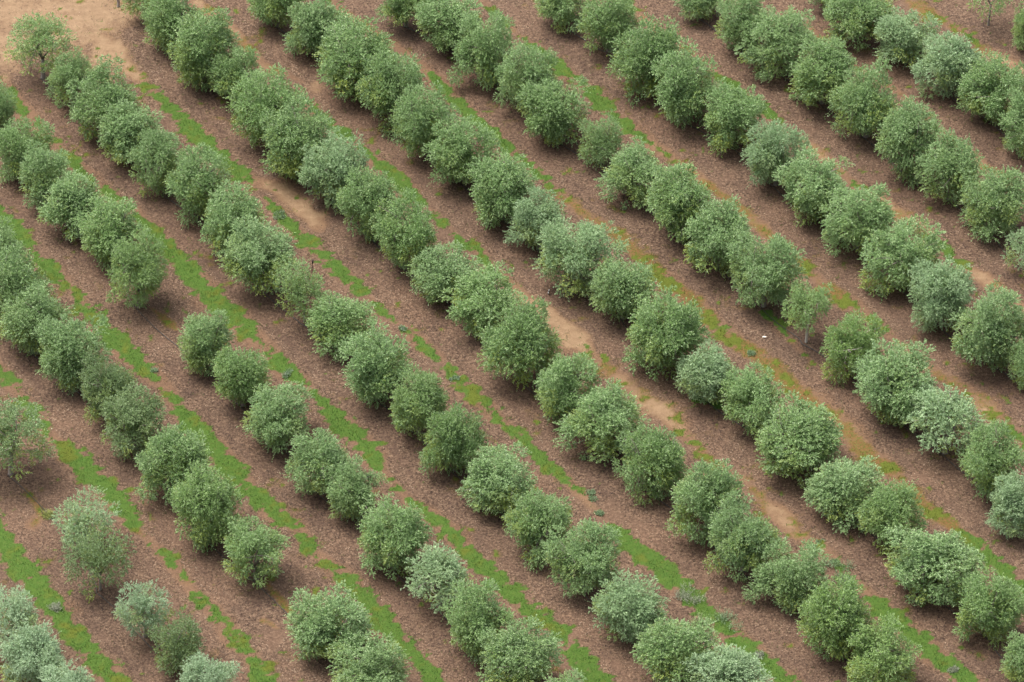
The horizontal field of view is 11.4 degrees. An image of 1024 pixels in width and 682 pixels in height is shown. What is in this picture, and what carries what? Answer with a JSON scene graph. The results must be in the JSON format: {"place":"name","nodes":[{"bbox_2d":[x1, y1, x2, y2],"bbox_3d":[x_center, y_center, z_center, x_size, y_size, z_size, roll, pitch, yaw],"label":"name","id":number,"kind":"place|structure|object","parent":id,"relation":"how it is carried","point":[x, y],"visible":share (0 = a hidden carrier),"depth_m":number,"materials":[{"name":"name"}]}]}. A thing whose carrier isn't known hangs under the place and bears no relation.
{"place":"outdoors","nodes":[
{"label":"outdoors","id":0,"kind":"place"},
{"bbox_2d":[0,0,1023,681],"bbox_3d":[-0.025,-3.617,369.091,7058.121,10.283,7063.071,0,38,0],"label":"ground","id":1,"kind":"structure","parent":0,"point":[292,198],"depth_m":361.96,"materials":[{"name":"brown soil"}]},
{"bbox_2d":[0,394,56,481],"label":"olive tree","id":2,"kind":"object","parent":1,"relation":"on","point":[9,444],"visible":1,"depth_m":350.58,"materials":[{"name":"green plant"}]},
{"bbox_2d":[0,620,69,681],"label":"olive tree","id":3,"kind":"object","parent":1,"relation":"on","point":[27,658],"visible":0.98,"depth_m":333.58,"materials":[{"name":"green plant"}]},
{"bbox_2d":[0,278,76,356],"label":"olive tree","id":4,"kind":"object","parent":1,"relation":"on","point":[19,328],"visible":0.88,"depth_m":361.55,"materials":[{"name":"green plant"}]},
{"bbox_2d":[3,10,77,78],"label":"olive tree","id":5,"kind":"object","parent":1,"relation":"on","point":[42,31],"visible":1,"depth_m":387.86,"materials":[{"name":"green plant"}]},
{"bbox_2d":[31,311,113,395],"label":"olive tree","id":6,"kind":"object","parent":1,"relation":"on","point":[64,363],"visible":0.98,"depth_m":358.45,"materials":[{"name":"green plant"}]},
{"bbox_2d":[36,165,116,241],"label":"olive tree","id":7,"kind":"object","parent":1,"relation":"on","point":[69,196],"visible":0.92,"depth_m":373.10,"materials":[{"name":"green plant"}]},
{"bbox_2d":[58,525,136,603],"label":"olive tree","id":8,"kind":"object","parent":1,"relation":"on","point":[90,554],"visible":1,"depth_m":341.35,"materials":[{"name":"green plant"}]},
{"bbox_2d":[63,52,144,142],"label":"olive tree","id":9,"kind":"object","parent":1,"relation":"on","point":[107,90],"visible":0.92,"depth_m":382.35,"materials":[{"name":"green plant"}]},
{"bbox_2d":[73,189,153,271],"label":"olive tree","id":10,"kind":"object","parent":1,"relation":"on","point":[113,223],"visible":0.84,"depth_m":370.42,"materials":[{"name":"green plant"}]},
{"bbox_2d":[95,95,165,164],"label":"olive tree","id":11,"kind":"object","parent":1,"relation":"on","point":[118,141],"visible":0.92,"depth_m":380.04,"materials":[{"name":"green plant"}]},
{"bbox_2d":[99,379,168,462],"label":"olive tree","id":12,"kind":"object","parent":1,"relation":"on","point":[131,417],"visible":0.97,"depth_m":353.30,"materials":[{"name":"green plant"}]},
{"bbox_2d":[104,226,168,308],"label":"olive tree","id":13,"kind":"object","parent":1,"relation":"on","point":[143,266],"visible":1,"depth_m":365.75,"materials":[{"name":"green plant"}]},
{"bbox_2d":[121,125,182,198],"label":"olive tree","id":14,"kind":"object","parent":1,"relation":"on","point":[160,159],"visible":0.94,"depth_m":376.80,"materials":[{"name":"green plant"}]},
{"bbox_2d":[132,421,213,510],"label":"olive tree","id":15,"kind":"object","parent":1,"relation":"on","point":[170,454],"visible":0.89,"depth_m":348.95,"materials":[{"name":"green plant"}]},
{"bbox_2d":[164,142,233,229],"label":"olive tree","id":16,"kind":"object","parent":1,"relation":"on","point":[197,188],"visible":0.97,"depth_m":374.21,"materials":[{"name":"green plant"}]},
{"bbox_2d":[166,6,242,92],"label":"olive tree","id":17,"kind":"object","parent":1,"relation":"on","point":[193,48],"visible":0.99,"depth_m":387.30,"materials":[{"name":"green plant"}]},
{"bbox_2d":[176,308,235,376],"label":"olive tree","id":18,"kind":"object","parent":1,"relation":"on","point":[203,346],"visible":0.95,"depth_m":360.23,"materials":[{"name":"green plant"}]},
{"bbox_2d":[167,452,246,554],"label":"olive tree","id":19,"kind":"object","parent":1,"relation":"on","point":[215,503],"visible":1,"depth_m":344.89,"materials":[{"name":"green plant"}]},
{"bbox_2d":[198,178,268,259],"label":"olive tree","id":20,"kind":"object","parent":1,"relation":"on","point":[220,231],"visible":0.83,"depth_m":371.31,"materials":[{"name":"green plant"}]},
{"bbox_2d":[210,344,274,407],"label":"olive tree","id":21,"kind":"object","parent":1,"relation":"on","point":[244,377],"visible":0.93,"depth_m":356.60,"materials":[{"name":"green plant"}]},
{"bbox_2d":[221,514,290,587],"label":"olive tree","id":22,"kind":"object","parent":1,"relation":"on","point":[243,544],"visible":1,"depth_m":342.46,"materials":[{"name":"green plant"}]},
{"bbox_2d":[215,213,301,296],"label":"olive tree","id":23,"kind":"object","parent":1,"relation":"on","point":[258,258],"visible":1,"depth_m":366.95,"materials":[{"name":"green plant"}]},
{"bbox_2d":[220,63,309,149],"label":"olive tree","id":24,"kind":"object","parent":1,"relation":"on","point":[269,98],"visible":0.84,"depth_m":381.30,"materials":[{"name":"green plant"}]},
{"bbox_2d":[236,380,315,458],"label":"olive tree","id":25,"kind":"object","parent":1,"relation":"on","point":[273,422],"visible":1,"depth_m":353.72,"materials":[{"name":"green plant"}]},
{"bbox_2d":[256,92,334,183],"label":"olive tree","id":26,"kind":"object","parent":1,"relation":"on","point":[287,136],"visible":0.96,"depth_m":377.81,"materials":[{"name":"green plant"}]},
{"bbox_2d":[280,427,350,496],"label":"olive tree","id":27,"kind":"object","parent":1,"relation":"on","point":[326,452],"visible":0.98,"depth_m":349.65,"materials":[{"name":"green plant"}]},
{"bbox_2d":[283,580,373,661],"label":"olive tree","id":28,"kind":"object","parent":1,"relation":"on","point":[317,627],"visible":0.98,"depth_m":336.16,"materials":[{"name":"green plant"}]},
{"bbox_2d":[294,125,370,214],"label":"olive tree","id":29,"kind":"object","parent":1,"relation":"on","point":[328,167],"visible":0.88,"depth_m":375.43,"materials":[{"name":"green plant"}]},
{"bbox_2d":[304,290,379,362],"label":"olive tree","id":30,"kind":"object","parent":1,"relation":"on","point":[336,324],"visible":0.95,"depth_m":362.35,"materials":[{"name":"green plant"}]},
{"bbox_2d":[321,454,388,524],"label":"olive tree","id":31,"kind":"object","parent":1,"relation":"on","point":[348,493],"visible":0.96,"depth_m":347.84,"materials":[{"name":"green plant"}]},
{"bbox_2d":[312,13,398,101],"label":"olive tree","id":32,"kind":"object","parent":1,"relation":"on","point":[347,67],"visible":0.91,"depth_m":386.38,"materials":[{"name":"green plant"}]},
{"bbox_2d":[325,630,412,681],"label":"olive tree","id":33,"kind":"object","parent":1,"relation":"on","point":[366,669],"visible":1,"depth_m":333.50,"materials":[{"name":"green plant"}]},
{"bbox_2d":[333,163,406,243],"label":"olive tree","id":34,"kind":"object","parent":1,"relation":"on","point":[364,189],"visible":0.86,"depth_m":372.17,"materials":[{"name":"green plant"}]},
{"bbox_2d":[337,316,415,408],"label":"olive tree","id":35,"kind":"object","parent":1,"relation":"on","point":[376,370],"visible":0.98,"depth_m":356.81,"materials":[{"name":"green plant"}]},
{"bbox_2d":[354,46,427,142],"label":"olive tree","id":36,"kind":"object","parent":1,"relation":"on","point":[383,90],"visible":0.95,"depth_m":383.60,"materials":[{"name":"green plant"}]},
{"bbox_2d":[355,491,434,580],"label":"olive tree","id":37,"kind":"object","parent":1,"relation":"on","point":[401,536],"visible":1,"depth_m":342.88,"materials":[{"name":"green plant"}]},
{"bbox_2d":[368,187,439,273],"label":"olive tree","id":38,"kind":"object","parent":1,"relation":"on","point":[414,234],"visible":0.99,"depth_m":368.69,"materials":[{"name":"green plant"}]},
{"bbox_2d":[388,363,449,444],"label":"olive tree","id":39,"kind":"object","parent":1,"relation":"on","point":[417,405],"visible":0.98,"depth_m":354.22,"materials":[{"name":"green plant"}]},
{"bbox_2d":[384,80,460,161],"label":"olive tree","id":40,"kind":"object","parent":1,"relation":"on","point":[418,129],"visible":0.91,"depth_m":380.06,"materials":[{"name":"green plant"}]},
{"bbox_2d":[402,539,473,613],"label":"olive tree","id":41,"kind":"object","parent":1,"relation":"on","point":[443,564],"visible":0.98,"depth_m":340.47,"materials":[{"name":"green plant"}]},
{"bbox_2d":[401,239,483,306],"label":"olive tree","id":42,"kind":"object","parent":1,"relation":"on","point":[446,273],"visible":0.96,"depth_m":366.88,"materials":[{"name":"green plant"}]},
{"bbox_2d":[416,400,491,477],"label":"olive tree","id":43,"kind":"object","parent":1,"relation":"on","point":[455,444],"visible":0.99,"depth_m":351.29,"materials":[{"name":"green plant"}]},
{"bbox_2d":[420,113,507,184],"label":"olive tree","id":44,"kind":"object","parent":1,"relation":"on","point":[455,150],"visible":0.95,"depth_m":377.45,"materials":[{"name":"green plant"}]},
{"bbox_2d":[439,572,517,666],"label":"olive tree","id":45,"kind":"object","parent":1,"relation":"on","point":[470,620],"visible":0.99,"depth_m":336.24,"materials":[{"name":"green plant"}]},
{"bbox_2d":[433,259,524,342],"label":"olive tree","id":46,"kind":"object","parent":1,"relation":"on","point":[475,301],"visible":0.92,"depth_m":363.66,"materials":[{"name":"green plant"}]},
{"bbox_2d":[446,8,517,92],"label":"olive tree","id":47,"kind":"object","parent":1,"relation":"on","point":[486,51],"visible":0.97,"depth_m":387.68,"materials":[{"name":"green plant"}]},
{"bbox_2d":[456,441,537,517],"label":"olive tree","id":48,"kind":"object","parent":1,"relation":"on","point":[486,480],"visible":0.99,"depth_m":348.21,"materials":[{"name":"green plant"}]},
{"bbox_2d":[465,147,538,229],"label":"olive tree","id":49,"kind":"object","parent":1,"relation":"on","point":[499,187],"visible":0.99,"depth_m":373.66,"materials":[{"name":"green plant"}]},
{"bbox_2d":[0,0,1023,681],"bbox_3d":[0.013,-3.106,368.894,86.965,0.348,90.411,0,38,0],"label":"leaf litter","id":50,"kind":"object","parent":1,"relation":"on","point":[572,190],"visible":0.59,"depth_m":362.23,"materials":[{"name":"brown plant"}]},
{"bbox_2d":[475,614,564,681],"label":"olive tree","id":51,"kind":"object","parent":1,"relation":"on","point":[503,654],"visible":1,"depth_m":333.69,"materials":[{"name":"green plant"}]},
{"bbox_2d":[476,293,564,391],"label":"olive tree","id":52,"kind":"object","parent":1,"relation":"on","point":[523,342],"visible":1,"depth_m":358.56,"materials":[{"name":"green plant"}]},
{"bbox_2d":[492,37,561,114],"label":"olive tree","id":53,"kind":"object","parent":1,"relation":"on","point":[535,73],"visible":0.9,"depth_m":384.43,"materials":[{"name":"green plant"}]},
{"bbox_2d":[499,485,574,573],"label":"olive tree","id":54,"kind":"object","parent":1,"relation":"on","point":[530,521],"visible":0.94,"depth_m":344.79,"materials":[{"name":"green plant"}]},
{"bbox_2d":[513,74,594,147],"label":"olive tree","id":55,"kind":"object","parent":1,"relation":"on","point":[553,118],"visible":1,"depth_m":381.91,"materials":[{"name":"green plant"}]},
{"bbox_2d":[533,350,602,425],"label":"olive tree","id":56,"kind":"object","parent":1,"relation":"on","point":[558,388],"visible":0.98,"depth_m":355.89,"materials":[{"name":"green plant"}]},
{"bbox_2d":[529,215,630,304],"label":"olive tree","id":57,"kind":"object","parent":1,"relation":"on","point":[572,257],"visible":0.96,"depth_m":367.08,"materials":[{"name":"green plant"}]},
{"bbox_2d":[541,516,622,597],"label":"olive tree","id":58,"kind":"object","parent":1,"relation":"on","point":[591,556],"visible":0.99,"depth_m":341.24,"materials":[{"name":"green plant"}]},
{"bbox_2d":[550,377,650,466],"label":"olive tree","id":59,"kind":"object","parent":1,"relation":"on","point":[604,413],"visible":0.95,"depth_m":353.04,"materials":[{"name":"green plant"}]},
{"bbox_2d":[588,255,661,324],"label":"olive tree","id":60,"kind":"object","parent":1,"relation":"on","point":[623,287],"visible":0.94,"depth_m":364.39,"materials":[{"name":"green plant"}]},
{"bbox_2d":[584,568,669,643],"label":"olive tree","id":61,"kind":"object","parent":1,"relation":"on","point":[637,612],"visible":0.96,"depth_m":337.59,"materials":[{"name":"green plant"}]},
{"bbox_2d":[593,135,666,211],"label":"olive tree","id":62,"kind":"object","parent":1,"relation":"on","point":[630,166],"visible":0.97,"depth_m":376.23,"materials":[{"name":"green plant"}]},
{"bbox_2d":[605,12,690,108],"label":"olive tree","id":63,"kind":"object","parent":1,"relation":"on","point":[636,56],"visible":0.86,"depth_m":386.19,"materials":[{"name":"green plant"}]},
{"bbox_2d":[611,424,690,505],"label":"olive tree","id":64,"kind":"object","parent":1,"relation":"on","point":[661,458],"visible":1,"depth_m":349.08,"materials":[{"name":"green plant"}]},
{"bbox_2d":[621,281,710,384],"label":"olive tree","id":65,"kind":"object","parent":1,"relation":"on","point":[677,332],"visible":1,"depth_m":359.58,"materials":[{"name":"green plant"}]},
{"bbox_2d":[629,617,721,681],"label":"olive tree","id":66,"kind":"object","parent":1,"relation":"on","point":[670,645],"visible":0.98,"depth_m":333.70,"materials":[{"name":"green plant"}]},
{"bbox_2d":[644,159,718,244],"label":"olive tree","id":67,"kind":"object","parent":1,"relation":"on","point":[678,201],"visible":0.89,"depth_m":372.21,"materials":[{"name":"green plant"}]},
{"bbox_2d":[649,36,718,129],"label":"olive tree","id":68,"kind":"object","parent":1,"relation":"on","point":[680,96],"visible":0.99,"depth_m":383.07,"materials":[{"name":"green plant"}]},
{"bbox_2d":[673,338,736,404],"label":"olive tree","id":69,"kind":"object","parent":1,"relation":"on","point":[706,373],"visible":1,"depth_m":357.24,"materials":[{"name":"green plant"}]},
{"bbox_2d":[665,457,748,548],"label":"olive tree","id":70,"kind":"object","parent":1,"relation":"on","point":[700,495],"visible":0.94,"depth_m":345.52,"materials":[{"name":"green plant"}]},
{"bbox_2d":[682,194,755,279],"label":"olive tree","id":71,"kind":"object","parent":1,"relation":"on","point":[715,235],"visible":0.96,"depth_m":369.18,"materials":[{"name":"green plant"}]},
{"bbox_2d":[677,643,773,681],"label":"olive tree","id":72,"kind":"object","parent":1,"relation":"on","point":[730,665],"visible":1,"depth_m":332.32,"materials":[{"name":"green plant"}]},
{"bbox_2d":[697,76,767,157],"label":"olive tree","id":73,"kind":"object","parent":1,"relation":"on","point":[730,117],"visible":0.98,"depth_m":381.29,"materials":[{"name":"green plant"}]},
{"bbox_2d":[702,490,787,582],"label":"olive tree","id":74,"kind":"object","parent":1,"relation":"on","point":[748,538],"visible":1,"depth_m":342.63,"materials":[{"name":"green plant"}]},
{"bbox_2d":[718,359,786,437],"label":"olive tree","id":75,"kind":"object","parent":1,"relation":"on","point":[750,392],"visible":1,"depth_m":354.97,"materials":[{"name":"green plant"}]},
{"bbox_2d":[725,227,807,307],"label":"olive tree","id":76,"kind":"object","parent":1,"relation":"on","point":[769,273],"visible":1,"depth_m":365.64,"materials":[{"name":"green plant"}]},
{"bbox_2d":[734,4,816,82],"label":"olive tree","id":77,"kind":"object","parent":1,"relation":"on","point":[782,29],"visible":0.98,"depth_m":388.92,"materials":[{"name":"green plant"}]},
{"bbox_2d":[739,117,812,186],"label":"olive tree","id":78,"kind":"object","parent":1,"relation":"on","point":[769,154],"visible":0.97,"depth_m":377.25,"materials":[{"name":"green plant"}]},
{"bbox_2d":[741,535,831,614],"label":"olive tree","id":79,"kind":"object","parent":1,"relation":"on","point":[792,578],"visible":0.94,"depth_m":340.79,"materials":[{"name":"green plant"}]},
{"bbox_2d":[754,386,844,488],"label":"olive tree","id":80,"kind":"object","parent":1,"relation":"on","point":[806,439],"visible":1,"depth_m":350.81,"materials":[{"name":"green plant"}]},
{"bbox_2d":[772,144,855,227],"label":"olive tree","id":81,"kind":"object","parent":1,"relation":"on","point":[807,192],"visible":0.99,"depth_m":374.31,"materials":[{"name":"green plant"}]},
{"bbox_2d":[786,32,856,109],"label":"olive tree","id":82,"kind":"object","parent":1,"relation":"on","point":[829,64],"visible":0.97,"depth_m":385.08,"materials":[{"name":"green plant"}]},
{"bbox_2d":[791,571,875,661],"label":"olive tree","id":83,"kind":"object","parent":1,"relation":"on","point":[832,621],"visible":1,"depth_m":335.74,"materials":[{"name":"green plant"}]},
{"bbox_2d":[801,455,885,536],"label":"olive tree","id":84,"kind":"object","parent":1,"relation":"on","point":[837,492],"visible":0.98,"depth_m":347.70,"materials":[{"name":"green plant"}]},
{"bbox_2d":[819,308,889,388],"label":"olive tree","id":85,"kind":"object","parent":1,"relation":"on","point":[849,344],"visible":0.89,"depth_m":359.80,"materials":[{"name":"green plant"}]},
{"bbox_2d":[818,182,898,256],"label":"olive tree","id":86,"kind":"object","parent":1,"relation":"on","point":[872,214],"visible":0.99,"depth_m":371.07,"materials":[{"name":"green plant"}]},
{"bbox_2d":[819,0,897,50],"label":"olive tree","id":87,"kind":"object","parent":1,"relation":"on","point":[861,16],"visible":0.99,"depth_m":392.31,"materials":[{"name":"green plant"}]},
{"bbox_2d":[823,57,904,138],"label":"olive tree","id":88,"kind":"object","parent":1,"relation":"on","point":[866,106],"visible":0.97,"depth_m":381.86,"materials":[{"name":"green plant"}]},
{"bbox_2d":[844,612,921,681],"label":"olive tree","id":89,"kind":"object","parent":1,"relation":"on","point":[878,660],"visible":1,"depth_m":334.48,"materials":[{"name":"green plant"}]},
{"bbox_2d":[855,477,933,555],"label":"olive tree","id":90,"kind":"object","parent":1,"relation":"on","point":[886,508],"visible":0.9,"depth_m":345.12,"materials":[{"name":"green plant"}]},
{"bbox_2d":[851,333,939,430],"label":"olive tree","id":91,"kind":"object","parent":1,"relation":"on","point":[891,381],"visible":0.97,"depth_m":355.53,"materials":[{"name":"green plant"}]},
{"bbox_2d":[857,212,949,302],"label":"olive tree","id":92,"kind":"object","parent":1,"relation":"on","point":[894,256],"visible":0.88,"depth_m":367.67,"materials":[{"name":"green plant"}]},
{"bbox_2d":[872,5,942,68],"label":"olive tree","id":93,"kind":"object","parent":1,"relation":"on","point":[904,37],"visible":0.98,"depth_m":390.28,"materials":[{"name":"green plant"}]},
{"bbox_2d":[873,95,942,190],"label":"olive tree","id":94,"kind":"object","parent":1,"relation":"on","point":[898,131],"visible":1,"depth_m":378.26,"materials":[{"name":"green plant"}]},
{"bbox_2d":[881,522,991,607],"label":"olive tree","id":95,"kind":"object","parent":1,"relation":"on","point":[936,558],"visible":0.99,"depth_m":341.04,"materials":[{"name":"green plant"}]},
{"bbox_2d":[907,253,976,332],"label":"olive tree","id":96,"kind":"object","parent":1,"relation":"on","point":[947,293],"visible":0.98,"depth_m":363.76,"materials":[{"name":"green plant"}]},
{"bbox_2d":[903,382,988,456],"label":"olive tree","id":97,"kind":"object","parent":1,"relation":"on","point":[940,418],"visible":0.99,"depth_m":352.77,"materials":[{"name":"green plant"}]},
{"bbox_2d":[906,31,986,100],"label":"olive tree","id":98,"kind":"object","parent":1,"relation":"on","point":[948,67],"visible":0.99,"depth_m":386.59,"materials":[{"name":"green plant"}]},
{"bbox_2d":[913,127,984,206],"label":"olive tree","id":99,"kind":"object","parent":1,"relation":"on","point":[952,163],"visible":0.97,"depth_m":376.08,"materials":[{"name":"green plant"}]},
{"bbox_2d":[947,276,1023,375],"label":"olive tree","id":100,"kind":"object","parent":1,"relation":"on","point":[994,326],"visible":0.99,"depth_m":359.80,"materials":[{"name":"green plant"}]},
{"bbox_2d":[951,567,1023,650],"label":"olive tree","id":101,"kind":"object","parent":1,"relation":"on","point":[996,611],"visible":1,"depth_m":337.51,"materials":[{"name":"green plant"}]},
{"bbox_2d":[954,49,1023,128],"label":"olive tree","id":102,"kind":"object","parent":1,"relation":"on","point":[988,96],"visible":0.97,"depth_m":383.60,"materials":[{"name":"green plant"}]},
{"bbox_2d":[955,164,1023,242],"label":"olive tree","id":103,"kind":"object","parent":1,"relation":"on","point":[999,202],"visible":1,"depth_m":372.81,"materials":[{"name":"green plant"}]},
{"bbox_2d":[957,418,1023,502],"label":"olive tree","id":104,"kind":"object","parent":1,"relation":"on","point":[983,466],"visible":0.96,"depth_m":349.61,"materials":[{"name":"green plant"}]},
{"bbox_2d":[0,0,1023,681],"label":"grass","id":105,"kind":"structure","parent":0,"point":[442,388],"depth_m":358.21,"materials":[{"name":"green plant"}]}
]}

